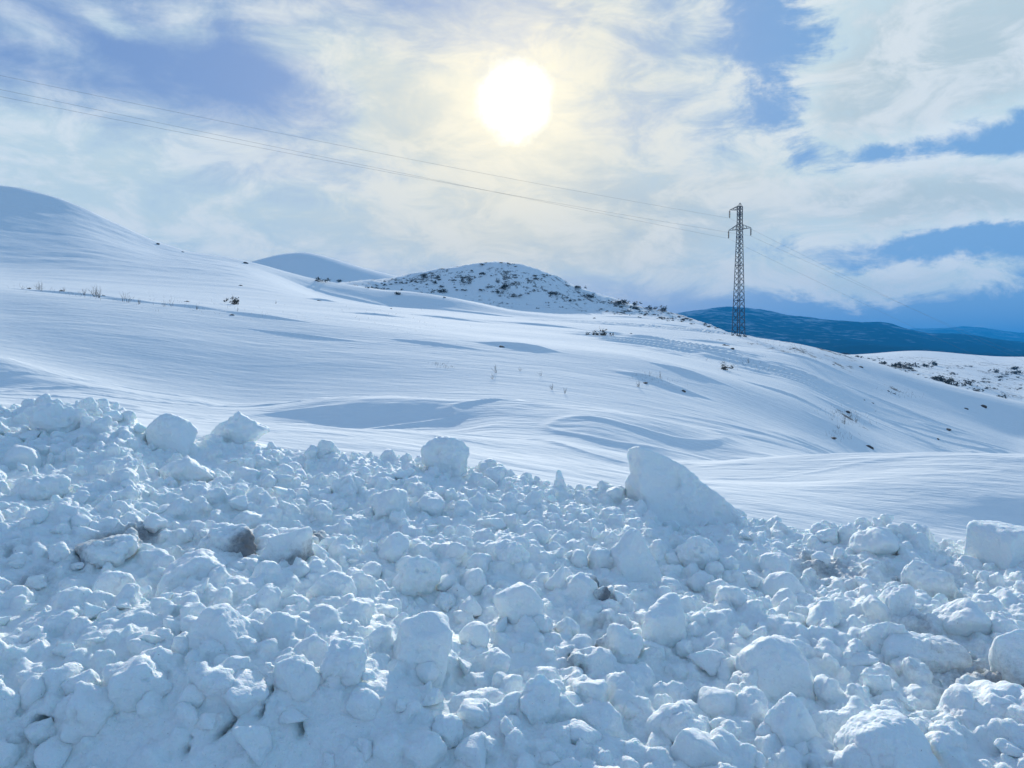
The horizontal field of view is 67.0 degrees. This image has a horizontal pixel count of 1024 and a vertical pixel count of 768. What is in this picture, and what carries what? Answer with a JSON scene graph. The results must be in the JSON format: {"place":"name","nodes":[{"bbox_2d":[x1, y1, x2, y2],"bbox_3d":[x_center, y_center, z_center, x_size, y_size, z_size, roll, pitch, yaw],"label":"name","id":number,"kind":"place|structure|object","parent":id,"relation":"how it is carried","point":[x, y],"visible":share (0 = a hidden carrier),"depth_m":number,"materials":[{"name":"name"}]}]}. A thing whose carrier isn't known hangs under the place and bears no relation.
{"place":"outdoors","nodes":[
{"label":"outdoors","id":0,"kind":"place"},
{"bbox_2d":[0,185,1023,542],"bbox_3d":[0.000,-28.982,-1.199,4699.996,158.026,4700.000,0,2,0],"label":"terrain","id":1,"kind":"structure","parent":0,"point":[290,351],"depth_m":49.21,"materials":[{"name":"snow"}]},
{"bbox_2d":[0,393,1023,767],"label":"snow rubble","id":2,"kind":"object","parent":1,"relation":"on","point":[646,683],"visible":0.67,"depth_m":4.06,"materials":[{"name":"snow"}]},
{"bbox_2d":[0,738,28,767],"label":"snow chunk","id":3,"kind":"object","parent":2,"relation":"on","point":[11,754],"visible":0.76,"depth_m":2.87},
{"bbox_2d":[0,444,41,469],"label":"snow chunk","id":4,"kind":"object","parent":2,"relation":"on","point":[29,457],"visible":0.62,"depth_m":6.21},
{"bbox_2d":[19,675,45,709],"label":"snow chunk","id":5,"kind":"object","parent":2,"relation":"on","point":[32,690],"visible":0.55,"depth_m":3.04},
{"bbox_2d":[24,574,47,590],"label":"snow chunk","id":6,"kind":"object","parent":2,"relation":"on","point":[37,582],"visible":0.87,"depth_m":4.16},
{"bbox_2d":[25,507,48,523],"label":"snow chunk","id":7,"kind":"object","parent":2,"relation":"on","point":[38,515],"visible":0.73,"depth_m":4.79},
{"bbox_2d":[24,717,55,745],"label":"snow chunk","id":8,"kind":"object","parent":2,"relation":"on","point":[36,733],"visible":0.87,"depth_m":2.94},
{"bbox_2d":[13,474,70,500],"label":"snow chunk","id":9,"kind":"object","parent":2,"relation":"on","point":[35,487],"visible":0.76,"depth_m":5.44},
{"bbox_2d":[33,734,71,767],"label":"snow chunk","id":10,"kind":"object","parent":2,"relation":"on","point":[53,752],"visible":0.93,"depth_m":2.86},
{"bbox_2d":[24,403,88,433],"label":"snow chunk","id":11,"kind":"object","parent":2,"relation":"on","point":[50,418],"visible":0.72,"depth_m":7.07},
{"bbox_2d":[47,541,70,562],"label":"snow chunk","id":12,"kind":"object","parent":2,"relation":"on","point":[58,552],"visible":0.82,"depth_m":4.41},
{"bbox_2d":[51,642,75,657],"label":"snow chunk","id":13,"kind":"object","parent":2,"relation":"on","point":[64,650],"visible":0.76,"depth_m":3.31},
{"bbox_2d":[60,669,101,695],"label":"snow chunk","id":14,"kind":"object","parent":2,"relation":"on","point":[68,685],"visible":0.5,"depth_m":3.07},
{"bbox_2d":[70,514,92,526],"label":"snow chunk","id":15,"kind":"object","parent":2,"relation":"on","point":[78,520],"visible":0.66,"depth_m":4.81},
{"bbox_2d":[76,397,97,411],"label":"snow chunk","id":16,"kind":"object","parent":2,"relation":"on","point":[88,404],"visible":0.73,"depth_m":7.69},
{"bbox_2d":[60,681,114,743],"bbox_3d":[-1.621,1.268,2.968,0.197,0.226,0.227,10,30,39],"label":"snow chunk","id":17,"kind":"object","parent":2,"relation":"on","point":[90,711],"visible":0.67,"depth_m":2.91,"materials":[{"name":"snow"}]},
{"bbox_2d":[83,602,106,619],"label":"snow chunk","id":18,"kind":"object","parent":2,"relation":"on","point":[92,612],"visible":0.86,"depth_m":3.63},
{"bbox_2d":[97,460,114,475],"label":"snow chunk","id":19,"kind":"object","parent":2,"relation":"on","point":[104,468],"visible":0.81,"depth_m":5.95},
{"bbox_2d":[74,534,138,568],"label":"snow chunk","id":20,"kind":"object","parent":2,"relation":"on","point":[117,550],"visible":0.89,"depth_m":4.45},
{"bbox_2d":[91,571,134,595],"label":"snow chunk","id":21,"kind":"object","parent":2,"relation":"on","point":[107,581],"visible":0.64,"depth_m":4.09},
{"bbox_2d":[107,653,172,713],"bbox_3d":[-1.468,1.187,3.064,0.242,0.264,0.241,-8,32,6],"label":"snow chunk","id":22,"kind":"object","parent":2,"relation":"on","point":[133,680],"visible":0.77,"depth_m":2.98,"materials":[{"name":"snow"}]},
{"bbox_2d":[143,512,166,532],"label":"snow chunk","id":23,"kind":"object","parent":2,"relation":"on","point":[153,522],"visible":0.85,"depth_m":4.99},
{"bbox_2d":[145,413,197,456],"bbox_3d":[-3.284,0.497,7.457,0.520,0.434,0.506,0,2,0],"label":"snow boulder","id":24,"kind":"object","parent":2,"relation":"on","point":[165,431],"visible":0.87,"depth_m":7.31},
{"bbox_2d":[163,618,181,635],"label":"snow chunk","id":25,"kind":"object","parent":2,"relation":"on","point":[173,625],"visible":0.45,"depth_m":3.50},
{"bbox_2d":[172,528,192,543],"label":"snow chunk","id":26,"kind":"object","parent":2,"relation":"on","point":[184,535],"visible":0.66,"depth_m":4.92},
{"bbox_2d":[158,455,214,483],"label":"snow chunk","id":27,"kind":"object","parent":2,"relation":"on","point":[186,468],"visible":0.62,"depth_m":6.28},
{"bbox_2d":[155,548,226,597],"bbox_3d":[-1.742,1.068,4.301,0.388,0.264,0.369,12,-1,-15],"label":"snow chunk","id":28,"kind":"object","parent":2,"relation":"on","point":[180,570],"visible":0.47,"depth_m":4.21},
{"bbox_2d":[177,684,204,707],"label":"snow chunk","id":29,"kind":"object","parent":2,"relation":"on","point":[193,695],"visible":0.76,"depth_m":2.98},
{"bbox_2d":[194,712,217,729],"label":"snow chunk","id":30,"kind":"object","parent":2,"relation":"on","point":[206,720],"visible":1,"depth_m":2.93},
{"bbox_2d":[186,603,261,656],"bbox_3d":[-1.289,1.109,3.375,0.313,0.278,0.278,-24,-4,14],"label":"snow chunk","id":31,"kind":"object","parent":2,"relation":"on","point":[227,625],"visible":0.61,"depth_m":3.32,"materials":[{"name":"snow"}]},
{"bbox_2d":[204,522,256,556],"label":"snow chunk","id":32,"kind":"object","parent":2,"relation":"on","point":[228,537],"visible":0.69,"depth_m":4.61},
{"bbox_2d":[228,495,247,509],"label":"snow chunk","id":33,"kind":"object","parent":2,"relation":"on","point":[240,502],"visible":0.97,"depth_m":5.52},
{"bbox_2d":[210,411,269,443],"bbox_3d":[-2.801,0.520,7.959,0.552,0.485,0.377,0,2,7],"label":"snow boulder","id":34,"kind":"object","parent":2,"relation":"on","point":[238,427],"visible":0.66,"depth_m":7.84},
{"bbox_2d":[221,668,268,718],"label":"snow chunk","id":35,"kind":"object","parent":2,"relation":"on","point":[247,691],"visible":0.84,"depth_m":3.00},
{"bbox_2d":[230,725,271,765],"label":"snow chunk","id":36,"kind":"object","parent":2,"relation":"on","point":[255,742],"visible":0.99,"depth_m":2.85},
{"bbox_2d":[259,526,313,564],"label":"snow chunk","id":37,"kind":"object","parent":2,"relation":"on","point":[289,545],"visible":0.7,"depth_m":4.55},
{"bbox_2d":[278,705,310,723],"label":"snow chunk","id":38,"kind":"object","parent":2,"relation":"on","point":[291,714],"visible":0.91,"depth_m":2.99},
{"bbox_2d":[274,654,323,701],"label":"snow chunk","id":39,"kind":"object","parent":2,"relation":"on","point":[298,677],"visible":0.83,"depth_m":3.08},
{"bbox_2d":[317,439,340,457],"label":"snow chunk","id":40,"kind":"object","parent":2,"relation":"on","point":[325,447],"visible":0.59,"depth_m":7.44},
{"bbox_2d":[306,570,356,598],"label":"snow chunk","id":41,"kind":"object","parent":2,"relation":"on","point":[332,583],"visible":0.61,"depth_m":4.08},
{"bbox_2d":[319,637,367,686],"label":"snow chunk","id":42,"kind":"object","parent":2,"relation":"on","point":[344,660],"visible":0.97,"depth_m":3.12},
{"bbox_2d":[331,472,357,492],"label":"snow chunk","id":43,"kind":"object","parent":2,"relation":"on","point":[338,484],"visible":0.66,"depth_m":6.26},
{"bbox_2d":[353,737,372,761],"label":"snow chunk","id":44,"kind":"object","parent":2,"relation":"on","point":[363,746],"visible":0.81,"depth_m":2.93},
{"bbox_2d":[346,686,380,720],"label":"snow chunk","id":45,"kind":"object","parent":2,"relation":"on","point":[363,703],"visible":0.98,"depth_m":3.04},
{"bbox_2d":[360,561,381,579],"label":"snow chunk","id":46,"kind":"object","parent":2,"relation":"on","point":[373,568],"visible":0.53,"depth_m":4.65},
{"bbox_2d":[376,605,397,617],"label":"snow chunk","id":47,"kind":"object","parent":2,"relation":"on","point":[391,611],"visible":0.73,"depth_m":3.96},
{"bbox_2d":[372,488,410,519],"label":"snow chunk","id":48,"kind":"object","parent":2,"relation":"on","point":[387,502],"visible":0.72,"depth_m":5.75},
{"bbox_2d":[377,532,409,561],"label":"snow chunk","id":49,"kind":"object","parent":2,"relation":"on","point":[394,546],"visible":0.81,"depth_m":4.96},
{"bbox_2d":[391,555,440,596],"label":"snow chunk","id":50,"kind":"object","parent":2,"relation":"on","point":[418,575],"visible":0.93,"depth_m":4.54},
{"bbox_2d":[393,611,452,689],"bbox_3d":[-0.412,1.231,3.506,0.251,0.404,0.187,16,-16,-14],"label":"snow chunk","id":51,"kind":"object","parent":2,"relation":"on","point":[424,637],"visible":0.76,"depth_m":3.46,"materials":[{"name":"snow"}]},
{"bbox_2d":[415,662,438,683],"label":"snow chunk","id":52,"kind":"object","parent":2,"relation":"on","point":[426,672],"visible":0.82,"depth_m":3.39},
{"bbox_2d":[418,492,444,515],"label":"snow chunk","id":53,"kind":"object","parent":2,"relation":"on","point":[431,504],"visible":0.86,"depth_m":5.87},
{"bbox_2d":[421,687,443,706],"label":"snow chunk","id":54,"kind":"object","parent":2,"relation":"on","point":[434,696],"visible":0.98,"depth_m":3.18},
{"bbox_2d":[420,435,469,476],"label":"snow chunk","id":55,"kind":"object","parent":2,"relation":"on","point":[449,455],"visible":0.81,"depth_m":7.10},
{"bbox_2d":[435,592,455,611],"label":"snow chunk","id":56,"kind":"object","parent":2,"relation":"on","point":[445,602],"visible":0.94,"depth_m":4.47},
{"bbox_2d":[435,574,458,591],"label":"snow chunk","id":57,"kind":"object","parent":2,"relation":"on","point":[447,581],"visible":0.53,"depth_m":4.64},
{"bbox_2d":[431,714,463,748],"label":"snow chunk","id":58,"kind":"object","parent":2,"relation":"on","point":[447,728],"visible":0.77,"depth_m":3.04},
{"bbox_2d":[454,731,486,767],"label":"snow chunk","id":59,"kind":"object","parent":2,"relation":"on","point":[469,750],"visible":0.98,"depth_m":2.94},
{"bbox_2d":[458,595,482,617],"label":"snow chunk","id":60,"kind":"object","parent":2,"relation":"on","point":[470,604],"visible":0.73,"depth_m":4.36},
{"bbox_2d":[456,698,490,728],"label":"snow chunk","id":61,"kind":"object","parent":2,"relation":"on","point":[473,713],"visible":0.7,"depth_m":3.13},
{"bbox_2d":[458,621,488,647],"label":"snow chunk","id":62,"kind":"object","parent":2,"relation":"on","point":[475,634],"visible":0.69,"depth_m":3.86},
{"bbox_2d":[460,568,487,595],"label":"snow chunk","id":63,"kind":"object","parent":2,"relation":"on","point":[473,582],"visible":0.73,"depth_m":4.63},
{"bbox_2d":[467,553,492,572],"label":"snow chunk","id":64,"kind":"object","parent":2,"relation":"on","point":[479,560],"visible":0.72,"depth_m":4.86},
{"bbox_2d":[476,518,506,530],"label":"snow chunk","id":65,"kind":"object","parent":2,"relation":"on","point":[498,523],"visible":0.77,"depth_m":5.62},
{"bbox_2d":[483,466,504,483],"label":"snow chunk","id":66,"kind":"object","parent":2,"relation":"on","point":[496,474],"visible":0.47,"depth_m":6.96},
{"bbox_2d":[494,539,529,566],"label":"snow chunk","id":67,"kind":"object","parent":2,"relation":"on","point":[510,551],"visible":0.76,"depth_m":4.92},
{"bbox_2d":[493,582,543,623],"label":"snow chunk","id":68,"kind":"object","parent":2,"relation":"on","point":[514,603],"visible":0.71,"depth_m":4.16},
{"bbox_2d":[529,524,549,543],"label":"snow chunk","id":69,"kind":"object","parent":2,"relation":"on","point":[540,531],"visible":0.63,"depth_m":5.52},
{"bbox_2d":[519,674,560,724],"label":"snow chunk","id":70,"kind":"object","parent":2,"relation":"on","point":[539,699],"visible":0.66,"depth_m":3.20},
{"bbox_2d":[533,614,553,633],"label":"snow chunk","id":71,"kind":"object","parent":2,"relation":"on","point":[544,623],"visible":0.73,"depth_m":4.10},
{"bbox_2d":[538,751,560,764],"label":"snow chunk","id":72,"kind":"object","parent":2,"relation":"on","point":[550,757],"visible":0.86,"depth_m":2.96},
{"bbox_2d":[544,565,565,589],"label":"snow chunk","id":73,"kind":"object","parent":2,"relation":"on","point":[558,578],"visible":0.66,"depth_m":4.66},
{"bbox_2d":[555,617,579,635],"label":"snow chunk","id":74,"kind":"object","parent":2,"relation":"on","point":[562,624],"visible":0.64,"depth_m":4.13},
{"bbox_2d":[546,718,601,744],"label":"snow chunk","id":75,"kind":"object","parent":2,"relation":"on","point":[584,731],"visible":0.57,"depth_m":3.11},
{"bbox_2d":[570,549,587,567],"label":"snow chunk","id":76,"kind":"object","parent":2,"relation":"on","point":[579,558],"visible":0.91,"depth_m":5.21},
{"bbox_2d":[569,678,607,702],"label":"snow chunk","id":77,"kind":"object","parent":2,"relation":"on","point":[587,690],"visible":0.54,"depth_m":3.40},
{"bbox_2d":[587,547,613,569],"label":"snow chunk","id":78,"kind":"object","parent":2,"relation":"on","point":[600,557],"visible":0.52,"depth_m":5.22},
{"bbox_2d":[602,487,623,501],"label":"snow chunk","id":79,"kind":"object","parent":2,"relation":"on","point":[615,494],"visible":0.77,"depth_m":6.83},
{"bbox_2d":[595,623,642,663],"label":"snow chunk","id":80,"kind":"object","parent":2,"relation":"on","point":[623,643],"visible":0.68,"depth_m":3.90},
{"bbox_2d":[610,528,662,582],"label":"snow chunk","id":81,"kind":"object","parent":2,"relation":"on","point":[633,559],"visible":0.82,"depth_m":5.16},
{"bbox_2d":[623,700,651,719],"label":"snow chunk","id":82,"kind":"object","parent":2,"relation":"on","point":[630,710],"visible":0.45,"depth_m":3.38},
{"bbox_2d":[641,592,686,647],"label":"snow chunk","id":83,"kind":"object","parent":2,"relation":"on","point":[664,622],"visible":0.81,"depth_m":4.12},
{"bbox_2d":[664,663,688,679],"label":"snow chunk","id":84,"kind":"object","parent":2,"relation":"on","point":[679,671],"visible":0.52,"depth_m":3.88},
{"bbox_2d":[660,717,705,742],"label":"snow chunk","id":85,"kind":"object","parent":2,"relation":"on","point":[671,733],"visible":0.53,"depth_m":3.21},
{"bbox_2d":[676,640,692,657],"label":"snow chunk","id":86,"kind":"object","parent":2,"relation":"on","point":[684,648],"visible":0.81,"depth_m":4.05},
{"bbox_2d":[625,446,748,527],"bbox_3d":[1.580,1.058,6.871,1.056,1.029,0.521,0,-12,-8],"label":"snow slab","id":87,"kind":"object","parent":2,"relation":"on","point":[664,488],"depth_m":6.69,"materials":[{"name":"snow"}]},
{"bbox_2d":[687,621,703,636],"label":"snow chunk","id":88,"kind":"object","parent":2,"relation":"on","point":[694,628],"visible":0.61,"depth_m":4.20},
{"bbox_2d":[675,536,719,569],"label":"snow chunk","id":89,"kind":"object","parent":2,"relation":"on","point":[700,552],"visible":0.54,"depth_m":5.38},
{"bbox_2d":[686,570,713,591],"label":"snow chunk","id":90,"kind":"object","parent":2,"relation":"on","point":[699,580],"visible":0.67,"depth_m":5.07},
{"bbox_2d":[670,728,732,767],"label":"snow chunk","id":91,"kind":"object","parent":2,"relation":"on","point":[694,747],"visible":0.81,"depth_m":3.03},
{"bbox_2d":[687,649,727,675],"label":"snow chunk","id":92,"kind":"object","parent":2,"relation":"on","point":[708,661],"visible":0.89,"depth_m":3.93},
{"bbox_2d":[696,686,736,717],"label":"snow chunk","id":93,"kind":"object","parent":2,"relation":"on","point":[712,702],"visible":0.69,"depth_m":3.46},
{"bbox_2d":[714,585,749,610],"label":"snow chunk","id":94,"kind":"object","parent":2,"relation":"on","point":[734,597],"visible":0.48,"depth_m":4.57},
{"bbox_2d":[744,570,763,587],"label":"snow chunk","id":95,"kind":"object","parent":2,"relation":"on","point":[753,579],"visible":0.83,"depth_m":5.27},
{"bbox_2d":[759,552,790,572],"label":"snow chunk","id":96,"kind":"object","parent":2,"relation":"on","point":[772,562],"visible":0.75,"depth_m":5.49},
{"bbox_2d":[735,634,815,704],"bbox_3d":[1.278,1.421,3.770,0.318,0.374,0.261,0,-14,-6],"label":"snow chunk","id":97,"kind":"object","parent":2,"relation":"on","point":[779,663],"visible":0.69,"depth_m":3.68,"materials":[{"name":"snow"}]},
{"bbox_2d":[760,571,804,597],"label":"snow chunk","id":98,"kind":"object","parent":2,"relation":"on","point":[774,583],"visible":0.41,"depth_m":5.16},
{"bbox_2d":[764,692,822,746],"bbox_3d":[1.189,1.452,3.261,0.223,0.281,0.234,-11,6,-19],"label":"snow chunk","id":99,"kind":"object","parent":2,"relation":"on","point":[788,720],"visible":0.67,"depth_m":3.21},
{"bbox_2d":[806,599,841,626],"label":"snow chunk","id":100,"kind":"object","parent":2,"relation":"on","point":[823,609],"visible":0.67,"depth_m":4.52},
{"bbox_2d":[815,528,838,544],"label":"snow chunk","id":101,"kind":"object","parent":2,"relation":"on","point":[830,535],"visible":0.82,"depth_m":6.24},
{"bbox_2d":[840,651,878,666],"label":"snow chunk","id":102,"kind":"object","parent":2,"relation":"on","point":[861,658],"visible":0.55,"depth_m":3.96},
{"bbox_2d":[849,527,899,554],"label":"snow chunk","id":103,"kind":"object","parent":2,"relation":"on","point":[879,540],"visible":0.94,"depth_m":5.85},
{"bbox_2d":[863,674,891,696],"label":"snow chunk","id":104,"kind":"object","parent":2,"relation":"on","point":[880,684],"visible":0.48,"depth_m":3.68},
{"bbox_2d":[858,622,907,653],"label":"snow chunk","id":105,"kind":"object","parent":2,"relation":"on","point":[872,637],"visible":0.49,"depth_m":4.17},
{"bbox_2d":[833,709,941,767],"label":"snow chunk","id":106,"kind":"object","parent":2,"relation":"on","point":[900,738],"visible":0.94,"depth_m":3.02,"materials":[{"name":"snow"}]},
{"bbox_2d":[877,584,915,617],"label":"snow chunk","id":107,"kind":"object","parent":2,"relation":"on","point":[900,601],"visible":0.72,"depth_m":4.56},
{"bbox_2d":[880,631,972,673],"bbox_3d":[2.182,1.435,4.115,0.453,0.180,0.240,6,3,6],"label":"snow chunk","id":108,"kind":"object","parent":2,"relation":"on","point":[953,654],"visible":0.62,"depth_m":4.04,"materials":[{"name":"snow"}]},
{"bbox_2d":[898,560,957,600],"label":"snow chunk","id":109,"kind":"object","parent":2,"relation":"on","point":[926,577],"visible":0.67,"depth_m":5.22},
{"bbox_2d":[927,724,967,749],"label":"snow chunk","id":110,"kind":"object","parent":2,"relation":"on","point":[959,740],"visible":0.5,"depth_m":3.15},
{"bbox_2d":[932,598,991,636],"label":"snow chunk","id":111,"kind":"object","parent":2,"relation":"on","point":[965,617],"visible":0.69,"depth_m":4.30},
{"bbox_2d":[930,680,1023,726],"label":"snow chunk","id":112,"kind":"object","parent":2,"relation":"on","point":[990,697],"visible":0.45,"depth_m":3.37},
{"bbox_2d":[964,520,1023,569],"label":"snow block","id":113,"kind":"object","parent":2,"relation":"on","point":[1000,544],"depth_m":5.92,"materials":[{"name":"snow"}]},
{"bbox_2d":[988,629,1023,684],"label":"snow boulder","id":114,"kind":"object","parent":2,"relation":"on","point":[1006,656],"visible":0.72,"depth_m":3.71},
{"bbox_2d":[993,738,1023,757],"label":"snow chunk","id":115,"kind":"object","parent":2,"relation":"on","point":[1005,746],"visible":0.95,"depth_m":3.09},
{"bbox_2d":[728,203,750,336],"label":"electricity pylon","id":116,"kind":"object","parent":1,"relation":"on","point":[739,215],"visible":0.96,"depth_m":139.20,"materials":[{"name":"metal"}]},
{"bbox_2d":[0,0,1023,332],"label":"sky","id":117,"kind":"structure","parent":0,"point":[878,145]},
{"bbox_2d":[676,306,1023,356],"bbox_3d":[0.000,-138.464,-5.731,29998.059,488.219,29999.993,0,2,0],"label":"mountains","id":118,"kind":"structure","parent":0,"point":[849,337],"depth_m":4816.44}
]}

